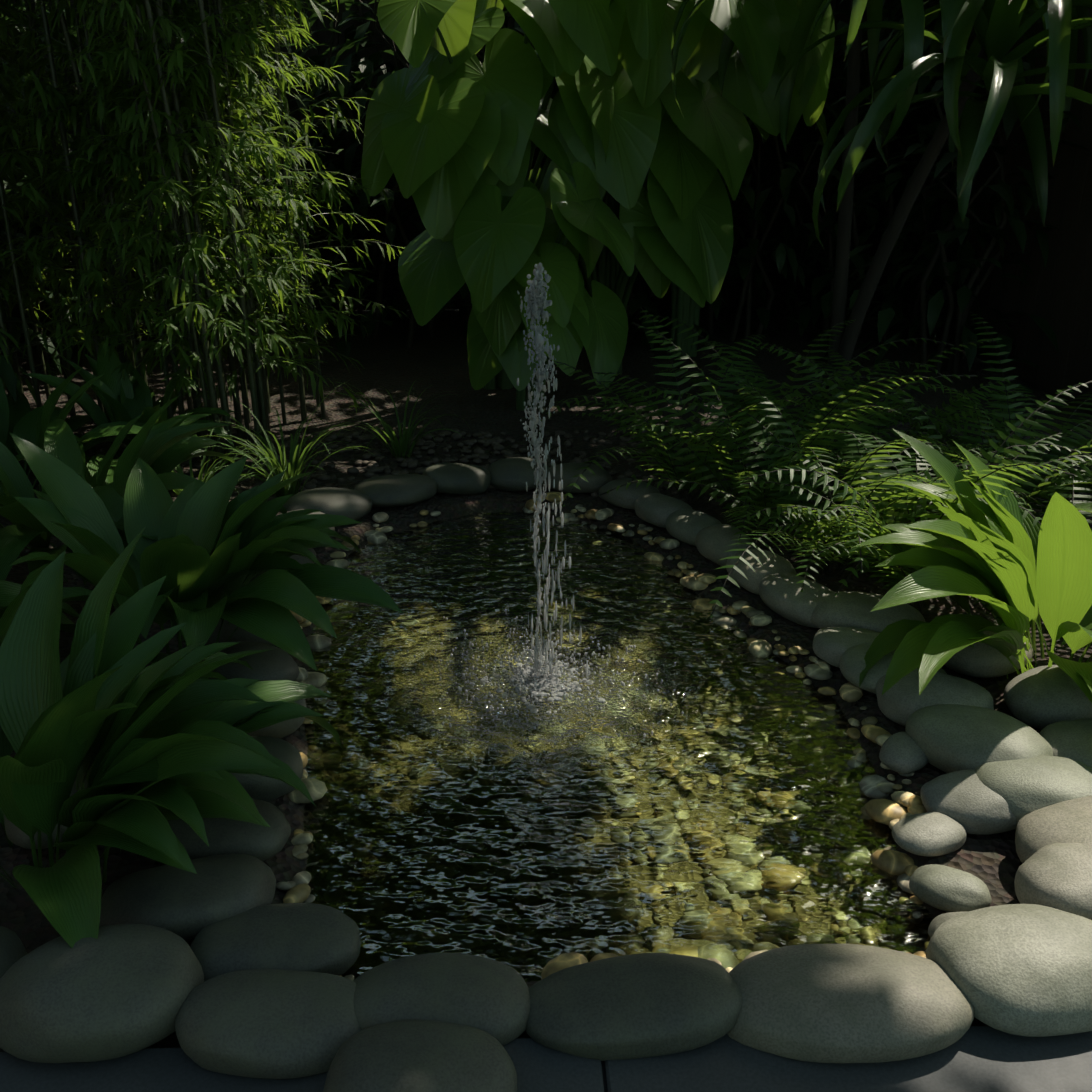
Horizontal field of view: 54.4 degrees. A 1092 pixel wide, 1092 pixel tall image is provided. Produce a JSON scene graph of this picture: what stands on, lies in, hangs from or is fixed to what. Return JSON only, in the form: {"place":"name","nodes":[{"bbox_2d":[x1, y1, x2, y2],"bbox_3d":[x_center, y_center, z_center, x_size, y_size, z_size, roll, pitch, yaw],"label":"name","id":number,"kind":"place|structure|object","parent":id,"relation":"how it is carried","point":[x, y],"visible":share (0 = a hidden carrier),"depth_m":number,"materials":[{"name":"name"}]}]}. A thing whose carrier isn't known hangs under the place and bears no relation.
{"place":"outdoors","nodes":[
{"label":"outdoors","id":0,"kind":"place"},
{"bbox_2d":[0,307,1091,1051],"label":"ground","id":1,"kind":"structure","parent":0,"point":[436,365],"depth_m":4.81,"materials":[{"name":"soil"}]},
{"bbox_2d":[0,926,26,977],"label":"stone","id":2,"kind":"object","parent":1,"relation":"on","point":[12,950],"visible":0.52,"depth_m":1.72,"materials":[{"name":"grey stone"}]},
{"bbox_2d":[0,57,45,329],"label":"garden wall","id":3,"kind":"structure","parent":1,"relation":"on","point":[15,312],"depth_m":7.27,"materials":[{"name":"black"}]},
{"bbox_2d":[4,774,87,848],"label":"stone","id":4,"kind":"object","parent":1,"relation":"on","point":[16,835],"visible":0.17,"depth_m":2.01,"materials":[{"name":"grey stone"}]},
{"bbox_2d":[0,524,91,822],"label":"broad leaf clump","id":5,"kind":"object","parent":1,"relation":"on","point":[15,539],"visible":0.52,"depth_m":2.66,"materials":[{"name":"green plant"}]},
{"bbox_2d":[0,367,155,491],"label":"broad leaf clump","id":6,"kind":"object","parent":1,"relation":"on","point":[19,418],"visible":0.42,"depth_m":3.94,"materials":[{"name":"green plant"}]},
{"bbox_2d":[0,924,203,1062],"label":"stone","id":7,"kind":"object","parent":1,"relation":"on","point":[115,991],"visible":0.94,"depth_m":1.57,"materials":[{"name":"grey stone"}]},
{"bbox_2d":[0,394,234,588],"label":"broad leaf clump","id":8,"kind":"object","parent":1,"relation":"on","point":[163,449],"visible":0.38,"depth_m":3.31,"materials":[{"name":"green plant"}]},
{"bbox_2d":[15,338,235,461],"bbox_3d":[-1.592,-0.519,4.154,0.803,0.497,0.985,-1,22,-2],"label":"broad leaf clump","id":9,"kind":"object","parent":1,"relation":"on","point":[130,396],"visible":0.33,"depth_m":4.19,"materials":[{"name":"green plant"}]},
{"bbox_2d":[0,526,341,947],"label":"broad leaf clump","id":10,"kind":"object","parent":1,"relation":"on","point":[148,752],"visible":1,"depth_m":1.88,"materials":[{"name":"green plant"}]},
{"bbox_2d":[99,854,275,941],"bbox_3d":[-0.631,0.619,1.867,0.301,0.098,0.184,-7,21,-10],"label":"stone","id":11,"kind":"object","parent":1,"relation":"on","point":[186,906],"visible":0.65,"depth_m":1.82,"materials":[{"name":"grey stone"}]},
{"bbox_2d":[0,433,402,679],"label":"broad leaf clump","id":12,"kind":"object","parent":1,"relation":"on","point":[207,549],"visible":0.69,"depth_m":2.66,"materials":[{"name":"green plant"}]},
{"bbox_2d":[0,0,410,470],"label":"bamboo leaves","id":13,"kind":"object","parent":1,"relation":"on","point":[202,247],"visible":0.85,"depth_m":4.03,"materials":[{"name":"green plant"}]},
{"bbox_2d":[167,798,290,861],"bbox_3d":[-0.629,0.551,2.047,0.267,0.088,0.173,0,24,3],"label":"stone","id":14,"kind":"object","parent":1,"relation":"on","point":[232,836],"visible":0.42,"depth_m":1.99,"materials":[{"name":"grey stone"}]},
{"bbox_2d":[205,615,293,645],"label":"stone","id":15,"kind":"object","parent":1,"relation":"on","point":[239,634],"visible":0.1,"depth_m":2.77,"materials":[{"name":"grey stone"}]},
{"bbox_2d":[209,641,299,680],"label":"stone","id":16,"kind":"object","parent":1,"relation":"on","point":[275,663],"visible":0.44,"depth_m":2.59,"materials":[{"name":"grey stone"}]},
{"bbox_2d":[230,736,302,801],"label":"stone","id":17,"kind":"object","parent":1,"relation":"on","point":[263,788],"visible":0.29,"depth_m":2.19,"materials":[{"name":"grey stone"}]},
{"bbox_2d":[175,969,361,1078],"bbox_3d":[-0.410,0.723,1.614,0.302,0.099,0.179,2,22,2],"label":"stone","id":18,"kind":"object","parent":1,"relation":"on","point":[271,1024],"visible":0.85,"depth_m":1.57,"materials":[{"name":"grey stone"}]},
{"bbox_2d":[190,903,360,981],"bbox_3d":[-0.458,0.675,1.791,0.286,0.082,0.175,-1,23,-10],"label":"stone","id":19,"kind":"object","parent":1,"relation":"on","point":[313,937],"visible":0.65,"depth_m":1.76,"materials":[{"name":"grey stone"}]},
{"bbox_2d":[247,680,306,738],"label":"stone","id":20,"kind":"object","parent":1,"relation":"on","point":[280,730],"visible":0.23,"depth_m":2.38,"materials":[{"name":"grey stone"}]},
{"bbox_2d":[115,378,469,496],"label":"grass tufts","id":21,"kind":"object","parent":1,"relation":"on","point":[294,465],"visible":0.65,"depth_m":3.98,"materials":[{"name":"green plant"}]},
{"bbox_2d":[281,548,315,569],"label":"stone","id":22,"kind":"object","parent":1,"relation":"on","point":[300,559],"visible":0.04,"depth_m":3.24,"materials":[{"name":"grey stone"}]},
{"bbox_2d":[276,509,334,537],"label":"stone","id":23,"kind":"object","parent":1,"relation":"on","point":[331,528],"visible":0.04,"depth_m":3.54,"materials":[{"name":"grey stone"}]},
{"bbox_2d":[283,487,371,519],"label":"stone","id":24,"kind":"object","parent":1,"relation":"on","point":[353,504],"visible":0.65,"depth_m":3.69,"materials":[{"name":"grey stone"}]},
{"bbox_2d":[354,474,437,506],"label":"stone","id":25,"kind":"object","parent":1,"relation":"on","point":[396,490],"visible":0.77,"depth_m":3.83,"materials":[{"name":"grey stone"}]},
{"bbox_2d":[353,953,529,1045],"bbox_3d":[-0.170,0.711,1.652,0.307,0.093,0.180,1,18,-6],"label":"stone","id":26,"kind":"object","parent":1,"relation":"on","point":[490,996],"visible":0.73,"depth_m":1.62,"materials":[{"name":"grey stone"}]},
{"bbox_2d":[422,462,490,494],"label":"stone","id":27,"kind":"object","parent":1,"relation":"on","point":[459,478],"visible":0.83,"depth_m":3.96,"materials":[{"name":"grey stone"}]},
{"bbox_2d":[171,428,754,507],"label":"gravel mulch","id":28,"kind":"object","parent":1,"relation":"on","point":[478,457],"visible":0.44,"depth_m":4.46,"materials":[{"name":"grey gravel"}]},
{"bbox_2d":[436,27,555,389],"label":"taro stems","id":29,"kind":"object","parent":1,"relation":"on","point":[501,379],"visible":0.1,"depth_m":5.08,"materials":[{"name":"green plant"}]},
{"bbox_2d":[361,0,667,325],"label":"leaves","id":30,"kind":"object","parent":29,"relation":"attached to","point":[444,140],"visible":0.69,"depth_m":4.66,"materials":[{"name":"green plant"}]},
{"bbox_2d":[487,457,548,490],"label":"stone","id":31,"kind":"object","parent":1,"relation":"on","point":[513,474],"visible":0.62,"depth_m":4.01,"materials":[{"name":"grey stone"}]},
{"bbox_2d":[0,0,1087,401],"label":"foliage","id":32,"kind":"object","parent":1,"relation":"on","point":[776,242],"depth_m":6.39,"materials":[{"name":"green plant"}]},
{"bbox_2d":[0,1026,1091,1091],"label":"paving slabs","id":33,"kind":"structure","parent":1,"relation":"on","point":[981,1059],"depth_m":1.56,"materials":[{"name":"stone"}]},
{"bbox_2d":[323,1019,516,1091],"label":"stone","id":34,"kind":"object","parent":33,"relation":"on","point":[415,1055],"visible":0.98,"depth_m":1.49,"materials":[{"name":"grey stone"}]},
{"bbox_2d":[516,229,595,410],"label":"taro stems","id":35,"kind":"object","parent":1,"relation":"on","point":[521,397],"visible":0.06,"depth_m":5.11,"materials":[{"name":"green plant"}]},
{"bbox_2d":[454,162,634,390],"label":"leaves","id":36,"kind":"object","parent":35,"relation":"attached to","point":[498,257],"visible":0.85,"depth_m":4.66,"materials":[{"name":"green plant"}]},
{"bbox_2d":[546,463,611,492],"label":"stone","id":37,"kind":"object","parent":1,"relation":"on","point":[599,479],"visible":0.71,"depth_m":3.98,"materials":[{"name":"grey stone"}]},
{"bbox_2d":[276,491,926,980],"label":"pebbles","id":38,"kind":"object","parent":1,"relation":"on","point":[878,791],"visible":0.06,"depth_m":2.60,"materials":[{"name":"grey stone"}]},
{"bbox_2d":[601,1061,607,1091],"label":"paving joint","id":39,"kind":"object","parent":1,"relation":"on","point":[604,1076],"depth_m":1.56,"materials":[{"name":"black"}]},
{"bbox_2d":[598,478,660,509],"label":"stone","id":40,"kind":"object","parent":1,"relation":"on","point":[622,496],"visible":0.75,"depth_m":3.83,"materials":[{"name":"grey stone"}]},
{"bbox_2d":[526,953,742,1060],"bbox_3d":[0.133,0.714,1.658,0.352,0.084,0.186,-6,19,-2],"label":"stone","id":41,"kind":"object","parent":1,"relation":"on","point":[641,1005],"visible":1,"depth_m":1.61,"materials":[{"name":"grey stone"}]},
{"bbox_2d":[579,100,702,375],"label":"taro stems","id":42,"kind":"object","parent":1,"relation":"on","point":[613,276],"visible":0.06,"depth_m":5.60,"materials":[{"name":"green plant"}]},
{"bbox_2d":[474,0,780,307],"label":"leaves","id":43,"kind":"object","parent":42,"relation":"attached to","point":[676,220],"visible":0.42,"depth_m":4.93,"materials":[{"name":"green plant"}]},
{"bbox_2d":[635,493,691,527],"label":"stone","id":44,"kind":"object","parent":1,"relation":"on","point":[656,509],"visible":0.69,"depth_m":3.67,"materials":[{"name":"grey stone"}]},
{"bbox_2d":[666,509,721,545],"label":"stone","id":45,"kind":"object","parent":1,"relation":"on","point":[686,526],"visible":0.65,"depth_m":3.52,"materials":[{"name":"grey stone"}]},
{"bbox_2d":[670,112,752,356],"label":"taro stems","id":46,"kind":"object","parent":1,"relation":"on","point":[685,306],"visible":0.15,"depth_m":6.24,"materials":[{"name":"green plant"}]},
{"bbox_2d":[671,0,834,156],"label":"leaves","id":47,"kind":"object","parent":46,"relation":"attached to","point":[743,93],"visible":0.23,"depth_m":5.17,"materials":[{"name":"green plant"}]},
{"bbox_2d":[695,524,755,565],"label":"stone","id":48,"kind":"object","parent":1,"relation":"on","point":[712,542],"visible":0.62,"depth_m":3.36,"materials":[{"name":"grey stone"}]},
{"bbox_2d":[726,549,796,594],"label":"stone","id":49,"kind":"object","parent":1,"relation":"on","point":[777,564],"visible":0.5,"depth_m":3.16,"materials":[{"name":"grey stone"}]},
{"bbox_2d":[759,573,833,627],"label":"stone","id":50,"kind":"object","parent":1,"relation":"on","point":[781,594],"visible":0.73,"depth_m":2.96,"materials":[{"name":"grey stone"}]},
{"bbox_2d":[541,307,1091,624],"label":"fern","id":51,"kind":"object","parent":1,"relation":"on","point":[845,444],"depth_m":3.47,"materials":[{"name":"green plant"}]},
{"bbox_2d":[812,627,879,667],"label":"stone","id":52,"kind":"object","parent":1,"relation":"on","point":[831,645],"visible":0.5,"depth_m":2.73,"materials":[{"name":"grey stone"}]},
{"bbox_2d":[727,944,973,1062],"bbox_3d":[0.467,0.706,1.651,0.394,0.098,0.212,-2,19,2],"label":"stone","id":53,"kind":"object","parent":1,"relation":"on","point":[838,1003],"visible":0.98,"depth_m":1.60,"materials":[{"name":"grey stone"}]},
{"bbox_2d":[811,591,925,632],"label":"stone","id":54,"kind":"object","parent":1,"relation":"on","point":[847,609],"visible":0.65,"depth_m":2.85,"materials":[{"name":"grey stone"}]},
{"bbox_2d":[840,643,946,693],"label":"stone","id":55,"kind":"object","parent":1,"relation":"on","point":[852,664],"visible":0.42,"depth_m":2.60,"materials":[{"name":"grey stone"}]},
{"bbox_2d":[879,732,928,773],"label":"stone","id":56,"kind":"object","parent":1,"relation":"on","point":[902,752],"visible":0.85,"depth_m":2.30,"materials":[{"name":"grey stone"}]},
{"bbox_2d":[824,0,987,408],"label":"tree trunks","id":57,"kind":"object","parent":1,"relation":"on","point":[844,343],"visible":0.67,"depth_m":4.67,"materials":[{"name":"brown plant"}]},
{"bbox_2d":[609,0,1091,253],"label":"plant leaves","id":58,"kind":"object","parent":57,"relation":"attached to","point":[1001,27],"visible":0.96,"depth_m":3.93,"materials":[{"name":"green plant"}]},
{"bbox_2d":[892,812,966,856],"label":"stone","id":59,"kind":"object","parent":1,"relation":"on","point":[929,834],"visible":1,"depth_m":2.05,"materials":[{"name":"grey stone"}]},
{"bbox_2d":[876,668,993,726],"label":"stone","id":60,"kind":"object","parent":1,"relation":"on","point":[901,701],"visible":0.46,"depth_m":2.45,"materials":[{"name":"grey stone"}]},
{"bbox_2d":[928,912,964,937],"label":"stone","id":61,"kind":"object","parent":1,"relation":"on","point":[936,922],"visible":0.12,"depth_m":1.85,"materials":[{"name":"grey stone"}]},
{"bbox_2d":[909,864,991,912],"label":"stone","id":62,"kind":"object","parent":1,"relation":"on","point":[945,888],"visible":0.88,"depth_m":1.92,"materials":[{"name":"grey stone"}]},
{"bbox_2d":[834,429,1091,702],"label":"broad leaf clump","id":63,"kind":"object","parent":1,"relation":"on","point":[1009,565],"visible":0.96,"depth_m":2.48,"materials":[{"name":"green plant"}]},
{"bbox_2d":[920,769,1016,834],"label":"stone","id":64,"kind":"object","parent":1,"relation":"on","point":[970,801],"visible":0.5,"depth_m":2.10,"materials":[{"name":"grey stone"}]},
{"bbox_2d":[905,704,1052,772],"bbox_3d":[0.943,0.432,2.309,0.233,0.122,0.326,-13,21,-30],"label":"stone","id":65,"kind":"object","parent":1,"relation":"on","point":[947,738],"visible":0.67,"depth_m":2.26,"materials":[{"name":"grey stone"}]},
{"bbox_2d":[944,624,1032,677],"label":"stone","id":66,"kind":"object","parent":1,"relation":"on","point":[981,660],"visible":0.38,"depth_m":2.64,"materials":[{"name":"grey stone"}]},
{"bbox_2d":[926,904,1091,1036],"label":"stone","id":67,"kind":"object","parent":1,"relation":"on","point":[1021,969],"visible":0.92,"depth_m":1.63,"materials":[{"name":"grey stone"}]},
{"bbox_2d":[975,755,1091,823],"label":"stone","id":68,"kind":"object","parent":1,"relation":"on","point":[1022,787],"visible":0.54,"depth_m":2.10,"materials":[{"name":"grey stone"}]},
{"bbox_2d":[1003,664,1091,729],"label":"stone","id":69,"kind":"object","parent":1,"relation":"on","point":[1041,697],"visible":0.69,"depth_m":2.43,"materials":[{"name":"grey stone"}]},
{"bbox_2d":[1014,843,1091,919],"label":"stone","id":70,"kind":"object","parent":1,"relation":"on","point":[1057,876],"visible":0.73,"depth_m":1.84,"materials":[{"name":"grey stone"}]},
{"bbox_2d":[1015,795,1091,862],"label":"stone","id":71,"kind":"object","parent":1,"relation":"on","point":[1068,821],"visible":0.65,"depth_m":1.98,"materials":[{"name":"grey stone"}]},
{"bbox_2d":[1034,439,1091,496],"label":"fern","id":72,"kind":"object","parent":1,"relation":"on","point":[1083,442],"visible":0.4,"depth_m":3.52,"materials":[{"name":"green plant"}]},
{"bbox_2d":[1039,718,1091,766],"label":"stone","id":73,"kind":"object","parent":1,"relation":"on","point":[1070,739],"visible":0.46,"depth_m":2.24,"materials":[{"name":"grey stone"}]},
{"bbox_2d":[1061,502,1091,645],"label":"broad leaf clump","id":74,"kind":"object","parent":1,"relation":"on","point":[1086,622],"visible":0.25,"depth_m":2.60,"materials":[{"name":"green plant"}]},
{"bbox_2d":[304,511,933,981],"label":"pond water","id":75,"kind":"structure","parent":0,"point":[732,825],"depth_m":2.35,"materials":[{"name":"clear liquid"}]},
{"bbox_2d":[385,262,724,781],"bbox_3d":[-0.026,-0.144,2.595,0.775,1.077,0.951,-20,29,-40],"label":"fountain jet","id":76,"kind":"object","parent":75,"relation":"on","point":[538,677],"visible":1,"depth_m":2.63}
]}

